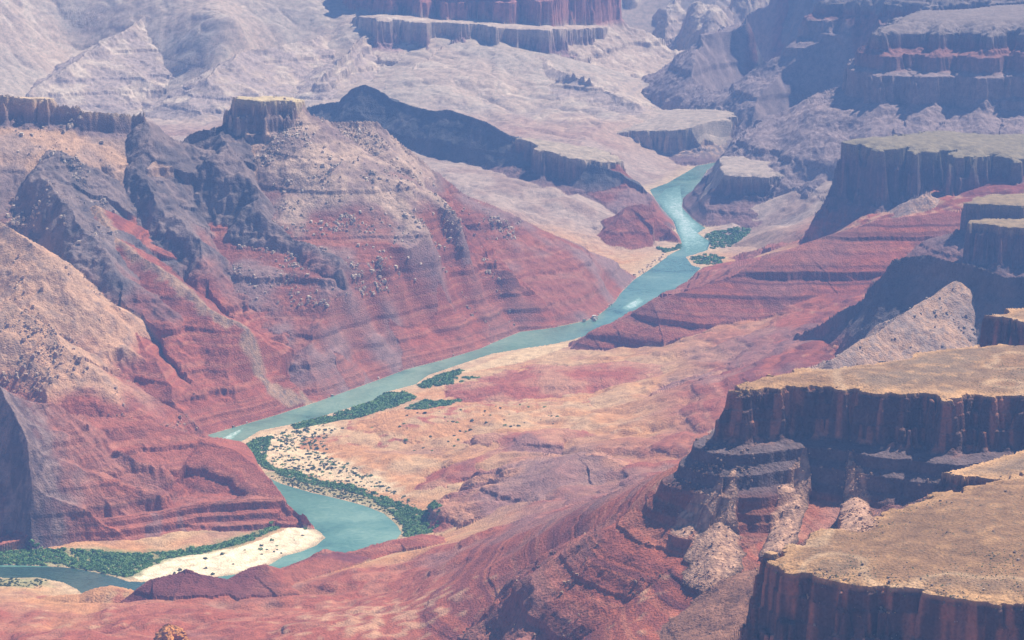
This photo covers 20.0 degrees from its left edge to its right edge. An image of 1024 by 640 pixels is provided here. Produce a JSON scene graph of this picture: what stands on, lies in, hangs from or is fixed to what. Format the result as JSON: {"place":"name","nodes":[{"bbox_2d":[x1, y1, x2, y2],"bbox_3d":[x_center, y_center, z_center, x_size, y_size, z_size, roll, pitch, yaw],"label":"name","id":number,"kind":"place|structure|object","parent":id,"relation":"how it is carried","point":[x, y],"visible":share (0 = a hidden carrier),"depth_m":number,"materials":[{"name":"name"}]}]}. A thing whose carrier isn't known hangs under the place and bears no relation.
{"place":"outdoors","nodes":[
{"label":"outdoors","id":0,"kind":"place"},
{"bbox_2d":[0,96,136,226],"bbox_3d":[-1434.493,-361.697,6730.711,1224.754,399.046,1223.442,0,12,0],"label":"mesa","id":1,"kind":"structure","parent":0,"point":[16,168],"depth_m":6483.10,"materials":[{"name":"stone"}]},
{"bbox_2d":[0,94,171,243],"bbox_3d":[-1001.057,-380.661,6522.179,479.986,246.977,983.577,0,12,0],"label":"boulders","id":2,"kind":"object","parent":1,"relation":"on","point":[53,152],"visible":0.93,"depth_m":6369.85,"materials":[{"name":"stone"}]},
{"bbox_2d":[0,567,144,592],"bbox_3d":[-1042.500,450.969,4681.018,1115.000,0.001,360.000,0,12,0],"label":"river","id":3,"kind":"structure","parent":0,"point":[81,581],"depth_m":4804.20,"materials":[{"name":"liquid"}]},
{"bbox_2d":[0,222,156,381],"bbox_3d":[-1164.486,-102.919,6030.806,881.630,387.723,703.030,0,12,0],"label":"spur","id":4,"kind":"structure","parent":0,"point":[86,329],"depth_m":5836.25,"materials":[{"name":"brown stone"}]},
{"bbox_2d":[35,585,133,602],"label":"hill","id":5,"kind":"structure","parent":0,"point":[111,594],"depth_m":4600.72,"materials":[{"name":"brown stone"}]},
{"bbox_2d":[0,386,189,549],"bbox_3d":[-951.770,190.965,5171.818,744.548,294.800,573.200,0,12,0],"label":"spur","id":6,"kind":"structure","parent":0,"point":[66,477],"depth_m":5023.39,"materials":[{"name":"red stone"}]},
{"bbox_2d":[25,16,175,113],"bbox_3d":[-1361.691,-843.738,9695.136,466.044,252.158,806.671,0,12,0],"label":"ridge","id":7,"kind":"structure","parent":0,"point":[121,72],"depth_m":9665.63,"materials":[{"name":"grey stone"}]},
{"bbox_2d":[0,297,209,437],"bbox_3d":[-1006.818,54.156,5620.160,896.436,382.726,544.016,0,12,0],"label":"hill","id":8,"kind":"structure","parent":0,"point":[94,384],"depth_m":5513.66,"materials":[{"name":"brown stone"}]},
{"bbox_2d":[0,229,197,430],"bbox_3d":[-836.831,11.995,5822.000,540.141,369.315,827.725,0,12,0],"label":"boulders","id":9,"kind":"object","parent":8,"relation":"on","point":[38,352],"visible":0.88,"depth_m":5538.40,"materials":[{"name":"brown stone"}]},
{"bbox_2d":[41,103,173,182],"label":"ridge","id":10,"kind":"structure","parent":0,"point":[105,128],"depth_m":6558.40,"materials":[{"name":"stone"}]},
{"bbox_2d":[5,149,305,432],"bbox_3d":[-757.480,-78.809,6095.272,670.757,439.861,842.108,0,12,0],"label":"spur","id":11,"kind":"structure","parent":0,"point":[98,262],"depth_m":6080.07,"materials":[{"name":"brown stone"}]},
{"bbox_2d":[0,491,313,551],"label":"bluff","id":12,"kind":"structure","parent":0,"point":[213,511],"depth_m":5070.85,"materials":[{"name":"red stone"}]},
{"bbox_2d":[101,290,212,434],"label":"spur","id":13,"kind":"structure","parent":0,"point":[161,377],"depth_m":5779.70,"materials":[{"name":"red stone"}]},
{"bbox_2d":[119,569,241,602],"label":"hill","id":14,"kind":"structure","parent":0,"point":[187,584],"depth_m":4564.00,"materials":[{"name":"red stone"}]},
{"bbox_2d":[86,417,311,527],"bbox_3d":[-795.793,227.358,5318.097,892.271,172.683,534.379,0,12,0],"label":"bluff","id":15,"kind":"structure","parent":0,"point":[193,463],"depth_m":5281.78,"materials":[{"name":"red stone"}]},
{"bbox_2d":[90,205,318,412],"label":"spur","id":16,"kind":"structure","parent":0,"point":[242,362],"depth_m":5962.00,"materials":[{"name":"red stone"}]},
{"bbox_2d":[124,117,290,364],"bbox_3d":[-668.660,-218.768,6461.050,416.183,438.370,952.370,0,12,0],"label":"spur","id":17,"kind":"structure","parent":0,"point":[170,217],"depth_m":6387.29,"materials":[{"name":"brown stone"}]},
{"bbox_2d":[132,523,324,581],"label":"sandbar","id":18,"kind":"structure","parent":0,"point":[288,541],"depth_m":4899.18,"materials":[{"name":"beige sand"}]},
{"bbox_2d":[132,30,337,120],"bbox_3d":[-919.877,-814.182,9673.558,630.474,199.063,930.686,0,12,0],"label":"ridge","id":19,"kind":"structure","parent":0,"point":[214,90],"depth_m":9576.04,"materials":[{"name":"stone"}]},
{"bbox_2d":[193,128,361,290],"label":"spur","id":20,"kind":"structure","parent":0,"point":[229,193],"depth_m":6477.94,"materials":[{"name":"stone"}]},
{"bbox_2d":[228,551,371,600],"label":"hill","id":21,"kind":"structure","parent":0,"point":[262,581],"depth_m":4617.09,"materials":[{"name":"red stone"}]},
{"bbox_2d":[289,28,381,100],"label":"ridge","id":22,"kind":"structure","parent":0,"point":[329,79],"depth_m":9664.35,"materials":[{"name":"grey stone"}]},
{"bbox_2d":[294,432,381,453],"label":"hill","id":23,"kind":"structure","parent":0,"point":[336,444],"depth_m":5622.71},
{"bbox_2d":[0,163,714,578],"bbox_3d":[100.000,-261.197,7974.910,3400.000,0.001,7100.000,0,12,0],"label":"river","id":24,"kind":"structure","parent":0,"point":[340,525],"depth_m":6049.08,"materials":[{"name":"liquid"}]},
{"bbox_2d":[222,427,243,439],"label":"rapids","id":25,"kind":"structure","parent":24,"relation":"on","point":[232,435],"depth_m":5721.92,"materials":[{"name":"white liquid"}]},
{"bbox_2d":[621,297,643,309],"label":"rapids","id":26,"kind":"structure","parent":24,"relation":"on","point":[636,303],"depth_m":6936.94,"materials":[{"name":"white liquid"}]},
{"bbox_2d":[658,186,708,253],"bbox_3d":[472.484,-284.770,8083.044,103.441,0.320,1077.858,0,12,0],"label":"rapids","id":27,"kind":"structure","parent":24,"relation":"attached to","point":[689,228],"depth_m":8009.10,"materials":[{"name":"white liquid"}]},
{"bbox_2d":[280,534,462,568],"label":"hill","id":28,"kind":"structure","parent":0,"point":[389,547],"depth_m":4867.57,"materials":[{"name":"red stone"}]},
{"bbox_2d":[221,96,542,356],"bbox_3d":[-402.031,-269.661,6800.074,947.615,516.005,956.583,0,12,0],"label":"butte","id":29,"kind":"object","parent":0,"point":[484,300],"visible":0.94,"depth_m":6681.13,"materials":[{"name":"stone"}]},
{"bbox_2d":[226,95,536,354],"bbox_3d":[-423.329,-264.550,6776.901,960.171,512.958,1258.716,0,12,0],"label":"boulders","id":30,"kind":"object","parent":29,"relation":"on","point":[331,169],"visible":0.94,"depth_m":6570.74,"materials":[{"name":"brown stone"}]},
{"bbox_2d":[182,110,586,389],"bbox_3d":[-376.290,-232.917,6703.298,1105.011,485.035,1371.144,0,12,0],"label":"ridge","id":31,"kind":"structure","parent":0,"point":[423,344],"depth_m":6436.08,"materials":[{"name":"red stone"}]},
{"bbox_2d":[209,99,636,400],"bbox_3d":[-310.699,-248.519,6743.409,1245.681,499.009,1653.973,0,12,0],"label":"ridge","id":32,"kind":"structure","parent":0,"point":[568,281],"depth_m":6501.99,"materials":[{"name":"stone"}]},
{"bbox_2d":[582,315,597,321],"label":"boulders","id":33,"kind":"object","parent":32,"relation":"on","point":[594,317],"visible":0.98,"depth_m":6761.82,"materials":[{"name":"grey stone"}]},
{"bbox_2d":[412,45,446,69],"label":"ridge","id":34,"kind":"structure","parent":0,"point":[430,58],"depth_m":9783.65,"materials":[{"name":"grey stone"}]},
{"bbox_2d":[431,169,474,240],"bbox_3d":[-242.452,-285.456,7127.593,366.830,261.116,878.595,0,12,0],"label":"ridge","id":35,"kind":"structure","parent":0,"point":[446,190],"depth_m":6992.75,"materials":[{"name":"brown stone"}]},
{"bbox_2d":[344,395,593,448],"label":"hill","id":36,"kind":"structure","parent":0,"point":[418,427],"depth_m":5773.98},
{"bbox_2d":[307,85,672,220],"bbox_3d":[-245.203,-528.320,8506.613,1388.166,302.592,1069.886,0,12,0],"label":"ridge","id":37,"kind":"structure","parent":0,"point":[453,136],"depth_m":8338.22,"materials":[{"name":"grey stone"}]},
{"bbox_2d":[351,14,642,77],"bbox_3d":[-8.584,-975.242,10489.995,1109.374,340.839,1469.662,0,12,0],"label":"butte","id":38,"kind":"object","parent":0,"point":[388,31],"visible":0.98,"depth_m":9981.79,"materials":[{"name":"grey stone"}]},
{"bbox_2d":[413,428,597,490],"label":"hill","id":39,"kind":"structure","parent":0,"point":[552,440],"depth_m":5428.60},
{"bbox_2d":[442,338,577,376],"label":"beach","id":40,"kind":"structure","parent":0,"point":[521,355],"depth_m":6373.53,"materials":[{"name":"beige sand"}]},
{"bbox_2d":[0,0,1023,639],"bbox_3d":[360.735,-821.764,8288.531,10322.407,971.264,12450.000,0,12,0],"label":"ground","id":41,"kind":"structure","parent":0,"point":[452,590],"depth_m":5812.89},
{"bbox_2d":[0,520,279,577],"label":"shrubbery","id":42,"kind":"object","parent":41,"relation":"on","point":[98,560],"visible":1,"depth_m":4895.01,"materials":[{"name":"green plant"}]},
{"bbox_2d":[153,624,189,639],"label":"rock knob","id":43,"kind":"object","parent":41,"relation":"on","point":[169,632],"visible":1,"depth_m":4194.07,"materials":[{"name":"brown stone"}]},
{"bbox_2d":[0,475,410,586],"bbox_3d":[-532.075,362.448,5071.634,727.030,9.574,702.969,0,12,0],"label":"shrubbery","id":44,"kind":"object","parent":41,"relation":"on","point":[288,484],"visible":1,"depth_m":5261.73,"materials":[{"name":"green plant"}]},
{"bbox_2d":[246,435,441,536],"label":"shrubbery","id":45,"kind":"object","parent":41,"relation":"on","point":[255,449],"visible":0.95,"depth_m":5275.60,"materials":[{"name":"green plant"}]},
{"bbox_2d":[249,392,440,534],"bbox_3d":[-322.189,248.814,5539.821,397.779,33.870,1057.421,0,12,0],"label":"shrubbery","id":46,"kind":"object","parent":41,"relation":"on","point":[403,496],"visible":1,"depth_m":5468.61,"materials":[{"name":"green plant"}]},
{"bbox_2d":[290,368,479,428],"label":"shrubbery","id":47,"kind":"object","parent":41,"relation":"on","point":[400,398],"visible":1,"depth_m":5939.57,"materials":[{"name":"green plant"}]},
{"bbox_2d":[225,253,664,427],"bbox_3d":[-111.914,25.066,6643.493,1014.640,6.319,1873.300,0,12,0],"label":"boulders","id":48,"kind":"object","parent":41,"relation":"on","point":[332,395],"visible":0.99,"depth_m":7277.77,"materials":[{"name":"brown stone"}]},
{"bbox_2d":[656,226,750,264],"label":"shrubbery","id":49,"kind":"object","parent":41,"relation":"on","point":[727,239],"visible":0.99,"depth_m":7687.13,"materials":[{"name":"green plant"}]},
{"bbox_2d":[516,450,1023,639],"bbox_3d":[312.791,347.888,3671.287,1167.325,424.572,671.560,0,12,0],"label":"ledge","id":50,"kind":"object","parent":41,"relation":"on","point":[702,615],"visible":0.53,"depth_m":3521.78,"materials":[{"name":"brown stone"}]},
{"bbox_2d":[680,468,747,595],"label":"boulder fan","id":51,"kind":"object","parent":50,"relation":"on","point":[717,559],"visible":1,"depth_m":3682.27},
{"bbox_2d":[341,0,683,77],"bbox_3d":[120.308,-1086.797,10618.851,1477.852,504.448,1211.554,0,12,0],"label":"butte","id":52,"kind":"object","parent":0,"point":[619,40],"visible":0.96,"depth_m":10238.29,"materials":[{"name":"grey stone"}]},
{"bbox_2d":[415,451,634,534],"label":"hill","id":53,"kind":"structure","parent":0,"point":[480,494],"depth_m":5136.17,"materials":[{"name":"red stone"}]},
{"bbox_2d":[486,137,657,203],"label":"mesa","id":54,"kind":"structure","parent":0,"point":[561,167],"depth_m":8090.72,"materials":[{"name":"brown stone"}]},
{"bbox_2d":[508,37,654,115],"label":"ridge","id":55,"kind":"structure","parent":0,"point":[622,105],"depth_m":9473.83,"materials":[{"name":"grey stone"}]},
{"bbox_2d":[439,360,730,402],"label":"hill","id":56,"kind":"structure","parent":0,"point":[540,381],"depth_m":6054.20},
{"bbox_2d":[545,73,660,110],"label":"ridge","id":57,"kind":"structure","parent":0,"point":[573,88],"depth_m":9531.00,"materials":[{"name":"grey stone"}]},
{"bbox_2d":[586,161,675,230],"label":"spur","id":58,"kind":"structure","parent":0,"point":[616,199],"depth_m":8006.02,"materials":[{"name":"brown stone"}]},
{"bbox_2d":[596,204,680,249],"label":"hill","id":59,"kind":"structure","parent":0,"point":[635,227],"depth_m":7694.67,"materials":[{"name":"red stone"}]},
{"bbox_2d":[616,107,735,166],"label":"cliff","id":60,"kind":"structure","parent":0,"point":[689,137],"depth_m":9083.92,"materials":[{"name":"grey stone"}]},
{"bbox_2d":[622,0,769,50],"bbox_3d":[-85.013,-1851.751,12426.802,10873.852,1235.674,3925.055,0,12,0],"label":"canyon wall","id":61,"kind":"structure","parent":0,"point":[678,27],"depth_m":11320.51,"materials":[{"name":"grey stone"}]},
{"bbox_2d":[682,156,783,227],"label":"cliff","id":62,"kind":"structure","parent":0,"point":[727,190],"depth_m":8071.24,"materials":[{"name":"stone"}]},
{"bbox_2d":[457,344,1023,639],"bbox_3d":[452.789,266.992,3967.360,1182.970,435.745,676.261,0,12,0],"label":"mesa","id":63,"kind":"structure","parent":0,"point":[927,425],"depth_m":3769.43,"materials":[{"name":"brown stone"}]},
{"bbox_2d":[668,475,724,548],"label":"boulder fan","id":64,"kind":"object","parent":63,"relation":"on","point":[689,513],"visible":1,"depth_m":3735.28},
{"bbox_2d":[459,437,1023,639],"bbox_3d":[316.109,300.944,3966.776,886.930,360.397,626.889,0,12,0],"label":"boulders","id":65,"kind":"object","parent":63,"relation":"on","point":[690,481],"visible":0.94,"depth_m":3756.49,"materials":[{"name":"brown stone"}]},
{"bbox_2d":[758,446,811,559],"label":"boulder fan","id":66,"kind":"object","parent":63,"relation":"on","point":[787,494],"visible":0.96,"depth_m":3739.84},
{"bbox_2d":[735,346,1023,609],"bbox_3d":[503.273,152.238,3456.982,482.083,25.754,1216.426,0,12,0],"label":"shrubbery","id":67,"kind":"object","parent":63,"relation":"on","point":[930,533],"visible":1,"depth_m":2961.96,"materials":[{"name":"green plant"}]},
{"bbox_2d":[569,211,960,350],"bbox_3d":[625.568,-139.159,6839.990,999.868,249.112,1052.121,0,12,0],"label":"slope","id":68,"kind":"structure","parent":0,"point":[856,260],"depth_m":6528.41,"materials":[{"name":"red stone"}]},
{"bbox_2d":[641,0,1023,135],"bbox_3d":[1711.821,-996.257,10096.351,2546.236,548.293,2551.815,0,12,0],"label":"cliff","id":69,"kind":"structure","parent":0,"point":[775,57],"depth_m":9454.93,"materials":[{"name":"grey stone"}]},
{"bbox_2d":[707,281,978,432],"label":"spur","id":70,"kind":"structure","parent":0,"point":[907,331],"depth_m":5369.68,"materials":[{"name":"brown stone"}]},
{"bbox_2d":[814,287,975,368],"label":"boulders","id":71,"kind":"object","parent":70,"relation":"on","point":[914,315],"visible":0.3,"depth_m":5405.63,"materials":[{"name":"brown stone"}]},
{"bbox_2d":[700,471,1023,639],"bbox_3d":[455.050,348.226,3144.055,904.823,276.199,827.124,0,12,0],"label":"mesa","id":72,"kind":"structure","parent":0,"point":[778,601],"depth_m":2968.07,"materials":[{"name":"brown stone"}]},
{"bbox_2d":[674,447,878,590],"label":"boulders","id":73,"kind":"object","parent":72,"relation":"on","point":[842,513],"visible":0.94,"depth_m":3669.14,"materials":[{"name":"brown stone"}]},
{"bbox_2d":[838,451,878,532],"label":"boulder fan","id":74,"kind":"object","parent":72,"relation":"on","point":[850,525],"visible":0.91,"depth_m":3648.97},
{"bbox_2d":[731,363,993,618],"bbox_3d":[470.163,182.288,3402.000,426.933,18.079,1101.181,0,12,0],"label":"boulders","id":75,"kind":"object","parent":72,"relation":"on","point":[738,395],"visible":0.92,"depth_m":3780.40,"materials":[{"name":"brown stone"}]},
{"bbox_2d":[709,464,1022,638],"bbox_3d":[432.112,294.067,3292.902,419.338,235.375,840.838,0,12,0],"label":"boulders","id":76,"kind":"object","parent":72,"relation":"on","point":[943,602],"visible":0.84,"depth_m":2954.31,"materials":[{"name":"brown stone"}]},
{"bbox_2d":[703,4,1023,198],"bbox_3d":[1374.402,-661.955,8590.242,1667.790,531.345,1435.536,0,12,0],"label":"cliff","id":77,"kind":"structure","parent":0,"point":[959,70],"depth_m":8229.60,"materials":[{"name":"stone"}]},
{"bbox_2d":[728,130,1023,260],"bbox_3d":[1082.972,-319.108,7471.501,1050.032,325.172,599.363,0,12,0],"label":"butte","id":78,"kind":"object","parent":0,"point":[874,175],"visible":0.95,"depth_m":7277.32,"materials":[{"name":"stone"}]},
{"bbox_2d":[786,255,1023,354],"bbox_3d":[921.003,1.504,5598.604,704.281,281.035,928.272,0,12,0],"label":"hill","id":79,"kind":"structure","parent":0,"point":[902,284],"depth_m":5657.37,"materials":[{"name":"brown stone"}]},
{"bbox_2d":[879,191,940,217],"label":"cone","id":80,"kind":"object","parent":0,"point":[925,202],"visible":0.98,"depth_m":7121.07,"materials":[{"name":"brown stone"}]},
{"bbox_2d":[906,193,1023,261],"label":"mesa","id":81,"kind":"structure","parent":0,"point":[949,247],"depth_m":6568.52,"materials":[{"name":"brown stone"}]},
{"bbox_2d":[955,218,1023,277],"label":"mesa","id":82,"kind":"structure","parent":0,"point":[994,245],"depth_m":6241.02,"materials":[{"name":"brown stone"}]},
{"bbox_2d":[979,308,1023,346],"bbox_3d":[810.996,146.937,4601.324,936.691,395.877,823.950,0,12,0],"label":"mesa","id":83,"kind":"structure","parent":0,"point":[1007,327],"depth_m":4390.05,"materials":[{"name":"stone"}]}
]}

